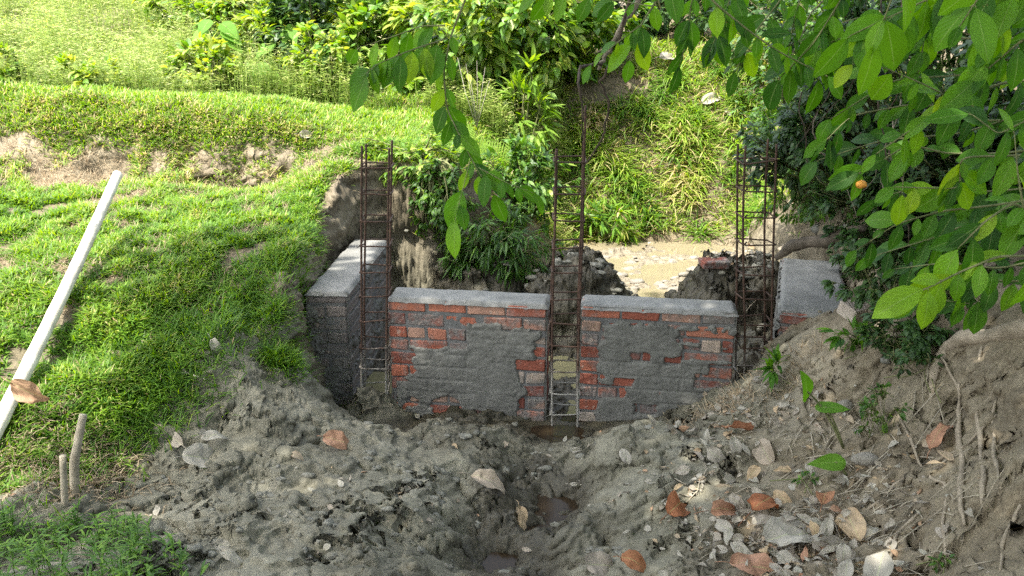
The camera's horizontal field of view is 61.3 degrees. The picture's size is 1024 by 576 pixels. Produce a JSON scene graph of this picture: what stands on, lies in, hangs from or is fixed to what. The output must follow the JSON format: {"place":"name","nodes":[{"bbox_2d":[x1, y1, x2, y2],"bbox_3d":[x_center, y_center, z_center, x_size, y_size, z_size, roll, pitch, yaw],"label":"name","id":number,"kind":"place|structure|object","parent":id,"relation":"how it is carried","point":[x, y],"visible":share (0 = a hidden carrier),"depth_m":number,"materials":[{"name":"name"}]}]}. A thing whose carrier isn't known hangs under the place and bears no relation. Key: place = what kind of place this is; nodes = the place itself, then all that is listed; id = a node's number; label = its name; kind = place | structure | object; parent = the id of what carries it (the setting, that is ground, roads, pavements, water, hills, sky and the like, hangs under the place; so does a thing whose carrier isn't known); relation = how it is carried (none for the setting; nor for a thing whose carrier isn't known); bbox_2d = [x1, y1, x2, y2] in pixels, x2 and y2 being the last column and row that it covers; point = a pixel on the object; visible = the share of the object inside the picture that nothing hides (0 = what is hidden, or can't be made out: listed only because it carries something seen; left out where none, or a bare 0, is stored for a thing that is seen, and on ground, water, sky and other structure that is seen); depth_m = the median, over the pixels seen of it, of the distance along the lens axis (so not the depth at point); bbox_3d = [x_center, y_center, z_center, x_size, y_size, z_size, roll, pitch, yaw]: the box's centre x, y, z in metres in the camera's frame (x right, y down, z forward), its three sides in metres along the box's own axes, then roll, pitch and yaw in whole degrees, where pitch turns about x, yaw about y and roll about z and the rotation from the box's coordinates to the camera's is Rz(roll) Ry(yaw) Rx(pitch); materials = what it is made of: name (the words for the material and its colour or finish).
{"place":"outdoors","nodes":[
{"label":"outdoors","id":0,"kind":"place"},
{"bbox_2d":[0,29,868,517],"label":"dead grass","id":1,"kind":"structure","parent":0,"point":[94,479],"depth_m":4.91,"materials":[{"name":"plant"}]},
{"bbox_2d":[0,0,1023,575],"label":"ground","id":2,"kind":"structure","parent":0,"point":[266,426],"depth_m":4.23,"materials":[{"name":"soil"}]},
{"bbox_2d":[0,42,41,83],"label":"bush","id":3,"kind":"object","parent":2,"relation":"on","point":[8,77],"visible":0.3,"depth_m":8.56,"materials":[{"name":"green plant"}]},
{"bbox_2d":[59,454,68,506],"bbox_3d":[-1.927,0.874,3.718,0.064,0.335,0.030,-12,22,-32],"label":"wooden stake","id":4,"kind":"object","parent":2,"relation":"on","point":[63,479],"visible":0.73,"depth_m":3.69,"materials":[{"name":"brown wood"}]},
{"bbox_2d":[69,414,86,495],"bbox_3d":[-1.915,0.782,3.817,0.135,0.468,0.056,-10,21,-26],"label":"wooden stake","id":5,"kind":"object","parent":2,"relation":"on","point":[74,468],"visible":0.82,"depth_m":3.78,"materials":[{"name":"brown wood"}]},
{"bbox_2d":[49,51,139,87],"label":"bush","id":6,"kind":"object","parent":2,"relation":"on","point":[75,74],"visible":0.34,"depth_m":8.48,"materials":[{"name":"green plant"}]},
{"bbox_2d":[0,494,209,575],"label":"herbs","id":7,"kind":"object","parent":2,"relation":"on","point":[40,550],"visible":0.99,"depth_m":3.33,"materials":[{"name":"green plant"}]},
{"bbox_2d":[0,86,360,525],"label":"grass","id":8,"kind":"structure","parent":2,"relation":"on","point":[199,231],"depth_m":5.04,"materials":[{"name":"plant"}]},
{"bbox_2d":[0,171,122,438],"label":"wooden plank","id":9,"kind":"object","parent":8,"relation":"on","point":[31,357],"visible":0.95,"depth_m":4.60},
{"bbox_2d":[3,378,49,403],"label":"dry leaf","id":10,"kind":"object","parent":9,"relation":"hanging from","point":[25,391],"visible":1,"depth_m":4.05,"materials":[{"name":"brown plant"}]},
{"bbox_2d":[132,0,233,39],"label":"bush","id":11,"kind":"object","parent":2,"relation":"on","point":[153,4],"visible":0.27,"depth_m":10.53,"materials":[{"name":"green plant"}]},
{"bbox_2d":[172,443,212,467],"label":"dry leaf","id":12,"kind":"object","parent":2,"relation":"on","point":[198,454],"visible":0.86,"depth_m":4.17,"materials":[{"name":"grey plant"}]},
{"bbox_2d":[158,33,247,91],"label":"bush","id":13,"kind":"object","parent":2,"relation":"on","point":[215,52],"visible":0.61,"depth_m":8.71,"materials":[{"name":"green plant"}]},
{"bbox_2d":[194,430,227,443],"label":"dry leaf","id":14,"kind":"object","parent":2,"relation":"on","point":[211,434],"visible":1,"depth_m":4.26,"materials":[{"name":"grey plant"}]},
{"bbox_2d":[192,19,242,60],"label":"taro plant","id":15,"kind":"object","parent":2,"relation":"on","point":[225,28],"visible":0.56,"depth_m":9.24,"materials":[{"name":"green plant"}]},
{"bbox_2d":[164,19,287,93],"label":"bush","id":16,"kind":"object","parent":2,"relation":"on","point":[195,48],"visible":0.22,"depth_m":8.96,"materials":[{"name":"green plant"}]},
{"bbox_2d":[212,548,242,565],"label":"dry leaf","id":17,"kind":"object","parent":2,"relation":"on","point":[229,554],"visible":0.91,"depth_m":3.43,"materials":[{"name":"grey plant"}]},
{"bbox_2d":[193,0,274,40],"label":"bush","id":18,"kind":"object","parent":2,"relation":"on","point":[199,6],"visible":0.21,"depth_m":10.01,"materials":[{"name":"green plant"}]},
{"bbox_2d":[162,0,318,56],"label":"bush","id":19,"kind":"object","parent":2,"relation":"on","point":[216,4],"visible":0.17,"depth_m":9.83,"materials":[{"name":"green plant"}]},
{"bbox_2d":[0,78,513,244],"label":"grass","id":20,"kind":"structure","parent":2,"relation":"on","point":[342,113],"depth_m":7.25,"materials":[{"name":"plant"}]},
{"bbox_2d":[230,6,311,67],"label":"bush","id":21,"kind":"object","parent":2,"relation":"on","point":[255,15],"visible":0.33,"depth_m":9.35,"materials":[{"name":"green plant"}]},
{"bbox_2d":[255,28,297,67],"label":"taro plant","id":22,"kind":"object","parent":2,"relation":"on","point":[292,32],"visible":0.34,"depth_m":9.09,"materials":[{"name":"green plant"}]},
{"bbox_2d":[0,0,576,245],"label":"weeds","id":23,"kind":"object","parent":2,"relation":"on","point":[44,40],"visible":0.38,"depth_m":9.07,"materials":[{"name":"plant"}]},
{"bbox_2d":[249,0,348,78],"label":"bush","id":24,"kind":"object","parent":2,"relation":"on","point":[313,7],"visible":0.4,"depth_m":9.26,"materials":[{"name":"green plant"}]},
{"bbox_2d":[282,22,377,97],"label":"bush","id":25,"kind":"object","parent":2,"relation":"on","point":[334,44],"visible":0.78,"depth_m":8.64,"materials":[{"name":"green plant"}]},
{"bbox_2d":[318,430,348,449],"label":"dry leaf","id":26,"kind":"object","parent":2,"relation":"on","point":[337,439],"visible":1,"depth_m":4.39,"materials":[{"name":"brown plant"}]},
{"bbox_2d":[304,239,388,404],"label":"abutment wall","id":27,"kind":"structure","parent":2,"relation":"on","point":[332,299],"depth_m":5.45,"materials":[{"name":"concrete"}]},
{"bbox_2d":[303,0,415,81],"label":"bush","id":28,"kind":"object","parent":2,"relation":"on","point":[358,10],"visible":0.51,"depth_m":8.94,"materials":[{"name":"green plant"}]},
{"bbox_2d":[357,140,393,394],"bbox_3d":[-0.823,0.027,5.178,0.279,1.784,0.257,0,19,-1],"label":"rebar cage","id":29,"kind":"object","parent":2,"relation":"on","point":[389,240],"visible":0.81,"depth_m":5.15,"materials":[{"name":"metal"}]},
{"bbox_2d":[335,11,430,95],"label":"bush","id":30,"kind":"object","parent":2,"relation":"on","point":[352,31],"visible":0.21,"depth_m":8.73,"materials":[{"name":"green plant"}]},
{"bbox_2d":[356,129,469,186],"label":"plant","id":31,"kind":"object","parent":2,"relation":"on","point":[420,152],"visible":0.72,"depth_m":6.70,"materials":[{"name":"green plant"}]},
{"bbox_2d":[401,155,482,236],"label":"plant","id":32,"kind":"object","parent":2,"relation":"on","point":[446,183],"visible":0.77,"depth_m":6.60,"materials":[{"name":"green plant"}]},
{"bbox_2d":[425,121,494,157],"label":"fern","id":33,"kind":"object","parent":2,"relation":"on","point":[431,127],"visible":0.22,"depth_m":7.52,"materials":[{"name":"green plant"}]},
{"bbox_2d":[388,287,549,420],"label":"brick wall","id":34,"kind":"structure","parent":2,"relation":"on","point":[479,351],"depth_m":5.20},
{"bbox_2d":[457,57,489,127],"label":"dead weed","id":35,"kind":"object","parent":2,"relation":"on","point":[476,123],"visible":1,"depth_m":8.14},
{"bbox_2d":[458,469,504,494],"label":"dry leaf","id":36,"kind":"object","parent":2,"relation":"on","point":[488,478],"visible":1,"depth_m":4.31,"materials":[{"name":"beige plant"}]},
{"bbox_2d":[0,242,990,575],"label":"rubble","id":37,"kind":"object","parent":2,"relation":"on","point":[844,554],"visible":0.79,"depth_m":3.68,"materials":[{"name":"stone"}]},
{"bbox_2d":[738,493,778,525],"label":"dry leaf","id":38,"kind":"object","parent":37,"relation":"on","point":[758,501],"visible":0.95,"depth_m":3.62,"materials":[{"name":"brown plant"}]},
{"bbox_2d":[749,515,812,545],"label":"dry leaf","id":39,"kind":"object","parent":37,"relation":"on","point":[778,531],"visible":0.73,"depth_m":3.46,"materials":[{"name":"plant"}]},
{"bbox_2d":[837,507,866,543],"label":"dry leaf","id":40,"kind":"object","parent":37,"relation":"on","point":[857,528],"visible":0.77,"depth_m":3.43,"materials":[{"name":"beige plant"}]},
{"bbox_2d":[433,195,565,289],"bbox_3d":[-0.093,-0.347,6.742,1.085,0.926,0.739,0,18,0],"label":"plant","id":41,"kind":"object","parent":2,"relation":"on","point":[504,242],"visible":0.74,"depth_m":6.60,"materials":[{"name":"green plant"}]},
{"bbox_2d":[365,0,637,112],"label":"bush","id":42,"kind":"object","parent":2,"relation":"on","point":[490,36],"visible":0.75,"depth_m":8.86,"materials":[{"name":"green plant"}]},
{"bbox_2d":[481,135,549,174],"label":"fern","id":43,"kind":"object","parent":2,"relation":"on","point":[502,149],"visible":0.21,"depth_m":7.79,"materials":[{"name":"green plant"}]},
{"bbox_2d":[516,501,527,529],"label":"dry leaf","id":44,"kind":"object","parent":2,"relation":"on","point":[522,514],"visible":0.93,"depth_m":4.18,"materials":[{"name":"beige plant"}]},
{"bbox_2d":[158,223,899,575],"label":"mud clods","id":45,"kind":"object","parent":2,"relation":"on","point":[600,263],"visible":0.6,"depth_m":4.16,"materials":[{"name":"soil"}]},
{"bbox_2d":[494,42,565,158],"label":"plant","id":46,"kind":"object","parent":2,"relation":"on","point":[519,80],"visible":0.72,"depth_m":8.75,"materials":[{"name":"green plant"}]},
{"bbox_2d":[481,132,585,237],"bbox_3d":[0.145,-0.887,7.393,0.973,0.916,0.663,0,18,0],"label":"plant","id":47,"kind":"object","parent":2,"relation":"on","point":[544,192],"visible":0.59,"depth_m":7.29,"materials":[{"name":"green plant"}]},
{"bbox_2d":[548,106,591,426],"bbox_3d":[0.329,-0.038,5.001,0.239,2.018,0.223,1,19,2],"label":"rebar cage","id":48,"kind":"object","parent":2,"relation":"on","point":[579,272],"visible":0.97,"depth_m":4.99,"materials":[{"name":"metal"}]},
{"bbox_2d":[505,0,658,86],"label":"bush","id":49,"kind":"object","parent":2,"relation":"on","point":[632,24],"visible":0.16,"depth_m":9.53,"materials":[{"name":"green plant"}]},
{"bbox_2d":[574,551,612,575],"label":"rock","id":50,"kind":"object","parent":2,"relation":"on","point":[599,563],"visible":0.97,"depth_m":3.70,"materials":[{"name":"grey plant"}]},
{"bbox_2d":[559,195,642,245],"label":"plant","id":51,"kind":"object","parent":2,"relation":"on","point":[602,226],"visible":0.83,"depth_m":9.03,"materials":[{"name":"green plant"}]},
{"bbox_2d":[613,549,645,571],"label":"dry leaf","id":52,"kind":"object","parent":2,"relation":"on","point":[632,559],"visible":1,"depth_m":3.65,"materials":[{"name":"brown plant"}]},
{"bbox_2d":[579,294,738,420],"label":"brick wall","id":53,"kind":"structure","parent":2,"relation":"on","point":[643,357],"depth_m":5.10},
{"bbox_2d":[603,246,717,291],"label":"gravel","id":54,"kind":"structure","parent":2,"relation":"on","point":[660,284],"depth_m":7.85,"materials":[{"name":"grey stone"}]},
{"bbox_2d":[345,0,997,258],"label":"shade tree","id":55,"kind":"object","parent":2,"relation":"on","point":[886,43],"visible":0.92,"depth_m":3.17,"materials":[{"name":"green plant"}]},
{"bbox_2d":[660,490,689,520],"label":"dry leaf","id":56,"kind":"object","parent":2,"relation":"on","point":[675,506],"visible":1,"depth_m":3.87,"materials":[{"name":"brown plant"}]},
{"bbox_2d":[598,0,758,38],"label":"bush","id":57,"kind":"object","parent":2,"relation":"on","point":[666,27],"visible":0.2,"depth_m":10.45,"materials":[{"name":"green plant"}]},
{"bbox_2d":[463,30,945,250],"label":"grass","id":58,"kind":"structure","parent":2,"relation":"on","point":[686,135],"depth_m":9.38,"materials":[{"name":"plant"}]},
{"bbox_2d":[698,257,729,268],"bbox_3d":[1.449,-0.177,6.189,0.211,0.068,0.113,-3,19,-8],"label":"brick","id":59,"kind":"object","parent":2,"relation":"on","point":[714,263],"visible":1,"depth_m":6.14,"materials":[{"name":"brick"}]},
{"bbox_2d":[694,499,736,515],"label":"dry leaf","id":60,"kind":"object","parent":2,"relation":"on","point":[720,507],"visible":0.91,"depth_m":3.70,"materials":[{"name":"brown plant"}]},
{"bbox_2d":[714,420,753,429],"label":"dry leaf","id":61,"kind":"object","parent":2,"relation":"on","point":[743,425],"visible":0.99,"depth_m":4.27,"materials":[{"name":"brown plant"}]},
{"bbox_2d":[716,552,773,575],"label":"dry leaf","id":62,"kind":"object","parent":2,"relation":"on","point":[758,564],"visible":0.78,"depth_m":3.28,"materials":[{"name":"brown plant"}]},
{"bbox_2d":[730,139,778,379],"bbox_3d":[1.416,0.026,5.055,0.316,1.763,0.207,-1,19,-2],"label":"rebar cage","id":63,"kind":"object","parent":2,"relation":"on","point":[764,244],"visible":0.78,"depth_m":4.98,"materials":[{"name":"metal"}]},
{"bbox_2d":[752,438,774,464],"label":"dry leaf","id":64,"kind":"object","parent":2,"relation":"on","point":[763,453],"visible":1,"depth_m":4.13,"materials":[{"name":"beige plant"}]},
{"bbox_2d":[754,343,792,392],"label":"herb","id":65,"kind":"object","parent":2,"relation":"on","point":[772,375],"visible":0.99,"depth_m":4.60,"materials":[{"name":"green plant"}]},
{"bbox_2d":[688,0,879,94],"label":"bush","id":66,"kind":"object","parent":2,"relation":"on","point":[761,30],"visible":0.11,"depth_m":9.14,"materials":[{"name":"green plant"}]},
{"bbox_2d":[770,468,818,494],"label":"herb","id":67,"kind":"object","parent":2,"relation":"on","point":[798,479],"visible":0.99,"depth_m":3.77,"materials":[{"name":"green plant"}]},
{"bbox_2d":[729,65,882,226],"bbox_3d":[2.273,-1.070,6.466,1.509,1.362,1.383,15,24,38],"label":"shrub","id":68,"kind":"object","parent":2,"relation":"on","point":[764,129],"visible":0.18,"depth_m":6.53,"materials":[{"name":"green plant"}]},
{"bbox_2d":[773,258,844,338],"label":"abutment wall","id":69,"kind":"structure","parent":2,"relation":"on","point":[801,296],"depth_m":5.42,"materials":[{"name":"concrete"}]},
{"bbox_2d":[774,224,866,259],"bbox_3d":[1.751,-0.259,4.893,0.105,0.319,0.539,-14,23,-37],"label":"log","id":70,"kind":"object","parent":2,"relation":"on","point":[798,244],"visible":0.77,"depth_m":4.93,"materials":[{"name":"brown wood"}]},
{"bbox_2d":[802,535,842,544],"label":"dry leaf","id":71,"kind":"object","parent":2,"relation":"on","point":[831,539],"visible":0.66,"depth_m":3.31,"materials":[{"name":"grey plant"}]},
{"bbox_2d":[800,370,849,448],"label":"taro plant","id":72,"kind":"object","parent":2,"relation":"on","point":[826,407],"visible":1,"depth_m":3.90,"materials":[{"name":"green plant"}]},
{"bbox_2d":[816,490,834,511],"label":"dry leaf","id":73,"kind":"object","parent":2,"relation":"on","point":[825,498],"visible":1,"depth_m":3.57,"materials":[{"name":"brown plant"}]},
{"bbox_2d":[807,453,847,475],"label":"taro plant","id":74,"kind":"object","parent":2,"relation":"on","point":[832,462],"visible":1,"depth_m":3.75,"materials":[{"name":"green plant"}]},
{"bbox_2d":[731,78,929,215],"bbox_3d":[2.069,-0.733,5.141,1.680,1.030,0.664,-6,19,-18],"label":"shrub","id":75,"kind":"object","parent":2,"relation":"on","point":[794,159],"visible":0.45,"depth_m":4.96,"materials":[{"name":"green plant"}]},
{"bbox_2d":[748,0,934,127],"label":"shrub","id":76,"kind":"object","parent":2,"relation":"on","point":[814,14],"visible":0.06,"depth_m":7.62,"materials":[{"name":"green plant"}]},
{"bbox_2d":[674,300,1011,575],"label":"twig litter","id":77,"kind":"object","parent":2,"relation":"on","point":[881,492],"visible":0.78,"depth_m":3.62,"materials":[{"name":"brown wood"}]},
{"bbox_2d":[817,315,874,359],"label":"herb","id":78,"kind":"object","parent":2,"relation":"on","point":[836,342],"visible":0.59,"depth_m":4.26,"materials":[{"name":"green plant"}]},
{"bbox_2d":[836,299,867,322],"bbox_3d":[1.794,0.112,4.464,0.201,0.100,0.125,-10,21,-27],"label":"brick","id":79,"kind":"object","parent":2,"relation":"on","point":[846,310],"visible":0.47,"depth_m":4.42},
{"bbox_2d":[826,228,888,277],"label":"creeper","id":80,"kind":"object","parent":2,"relation":"on","point":[841,262],"visible":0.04,"depth_m":5.72,"materials":[{"name":"green plant"}]},
{"bbox_2d":[767,0,951,153],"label":"shrub","id":81,"kind":"object","parent":2,"relation":"on","point":[858,8],"visible":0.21,"depth_m":4.77,"materials":[{"name":"green plant"}]},
{"bbox_2d":[701,0,1023,334],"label":"broadleaf shrub","id":82,"kind":"object","parent":2,"relation":"on","point":[969,278],"visible":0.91,"depth_m":3.05,"materials":[{"name":"green plant"}]},
{"bbox_2d":[851,452,878,465],"bbox_3d":[1.537,0.744,3.762,0.121,0.056,0.070,0,18,0],"label":"stone","id":83,"kind":"object","parent":2,"relation":"on","point":[865,458],"visible":1,"depth_m":3.74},
{"bbox_2d":[819,244,931,309],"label":"creeper","id":84,"kind":"object","parent":2,"relation":"on","point":[862,297],"visible":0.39,"depth_m":4.32,"materials":[{"name":"green plant"}]},
{"bbox_2d":[863,550,893,575],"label":"dry leaf","id":85,"kind":"object","parent":2,"relation":"on","point":[879,563],"visible":1,"depth_m":3.11,"materials":[{"name":"white plant"}]},
{"bbox_2d":[854,381,914,438],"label":"herb","id":86,"kind":"object","parent":2,"relation":"on","point":[871,405],"visible":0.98,"depth_m":3.90,"materials":[{"name":"green plant"}]},
{"bbox_2d":[802,155,967,268],"bbox_3d":[2.404,-0.452,4.809,1.603,0.671,0.653,-7,20,-20],"label":"shrub","id":87,"kind":"object","parent":2,"relation":"on","point":[825,204],"visible":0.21,"depth_m":4.71,"materials":[{"name":"green plant"}]},
{"bbox_2d":[853,294,958,364],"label":"creeper","id":88,"kind":"object","parent":2,"relation":"on","point":[919,342],"visible":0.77,"depth_m":3.97,"materials":[{"name":"green plant"}]},
{"bbox_2d":[881,337,946,402],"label":"herb","id":89,"kind":"object","parent":2,"relation":"on","point":[903,358],"visible":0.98,"depth_m":3.86,"materials":[{"name":"green plant"}]},
{"bbox_2d":[895,410,947,567],"bbox_3d":[1.682,0.766,3.465,0.112,0.101,1.066,4,19,13],"label":"root","id":90,"kind":"object","parent":2,"relation":"on","point":[943,483],"visible":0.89,"depth_m":3.45,"materials":[{"name":"wood"}]},
{"bbox_2d":[830,0,1019,158],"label":"shrub","id":91,"kind":"object","parent":2,"relation":"on","point":[950,62],"visible":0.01,"depth_m":5.63,"materials":[{"name":"green plant"}]},
{"bbox_2d":[865,415,995,509],"bbox_3d":[1.681,0.690,3.547,0.506,0.399,0.130,-3,19,-8],"label":"root","id":92,"kind":"object","parent":2,"relation":"on","point":[941,458],"visible":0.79,"depth_m":3.53,"materials":[{"name":"wood"}]},
{"bbox_2d":[848,65,1021,230],"bbox_3d":[2.517,-0.682,4.502,1.757,1.009,0.702,-6,19,-18],"label":"shrub","id":93,"kind":"object","parent":2,"relation":"on","point":[926,173],"visible":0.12,"depth_m":4.35,"materials":[{"name":"green plant"}]},
{"bbox_2d":[916,552,957,573],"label":"herb","id":94,"kind":"object","parent":2,"relation":"on","point":[935,560],"visible":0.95,"depth_m":3.01,"materials":[{"name":"green plant"}]},
{"bbox_2d":[926,423,952,457],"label":"dry leaf","id":95,"kind":"object","parent":2,"relation":"on","point":[934,438],"visible":1,"depth_m":3.62,"materials":[{"name":"brown plant"}]},
{"bbox_2d":[859,45,1021,267],"bbox_3d":[2.666,-0.696,4.682,1.508,1.709,1.283,0,18,0],"label":"shrub","id":96,"kind":"object","parent":2,"relation":"on","point":[1000,102],"visible":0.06,"depth_m":4.64,"materials":[{"name":"green plant"}]},
{"bbox_2d":[894,240,1014,324],"bbox_3d":[2.057,-0.073,4.024,0.524,0.446,0.416,5,19,13],"label":"creeper","id":97,"kind":"object","parent":2,"relation":"on","point":[962,251],"visible":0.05,"depth_m":3.94,"materials":[{"name":"green plant"}]},
{"bbox_2d":[955,383,966,525],"bbox_3d":[1.771,0.628,3.390,0.044,0.210,0.837,8,20,23],"label":"root","id":98,"kind":"object","parent":2,"relation":"on","point":[958,440],"visible":0.98,"depth_m":3.45,"materials":[{"name":"wood"}]},
{"bbox_2d":[928,319,1023,400],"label":"root","id":99,"kind":"object","parent":2,"relation":"on","point":[1012,330],"visible":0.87,"depth_m":3.73,"materials":[{"name":"wood"}]},
{"bbox_2d":[974,346,987,507],"bbox_3d":[1.838,0.516,3.360,0.047,0.302,0.884,8,20,23],"label":"root","id":100,"kind":"object","parent":2,"relation":"on","point":[983,473],"visible":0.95,"depth_m":3.39,"materials":[{"name":"wood"}]},
{"bbox_2d":[952,26,1023,227],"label":"shrub","id":101,"kind":"object","parent":2,"relation":"on","point":[967,43],"visible":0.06,"depth_m":4.16,"materials":[{"name":"green plant"}]},
{"bbox_2d":[991,397,1001,489],"bbox_3d":[1.825,0.588,3.256,0.024,0.102,0.676,9,20,25],"label":"root","id":102,"kind":"object","parent":2,"relation":"on","point":[993,453],"visible":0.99,"depth_m":3.28,"materials":[{"name":"wood"}]},
{"bbox_2d":[999,504,1022,570],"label":"root","id":103,"kind":"object","parent":2,"relation":"on","point":[1004,536],"visible":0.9,"depth_m":2.81,"materials":[{"name":"wood"}]},
{"bbox_2d":[482,415,587,572],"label":"water","id":104,"kind":"structure","parent":0,"point":[550,508],"depth_m":4.42,"materials":[{"name":"liquid"}]},
{"bbox_2d":[560,239,733,297],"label":"water","id":105,"kind":"structure","parent":0,"point":[656,272],"depth_m":8.50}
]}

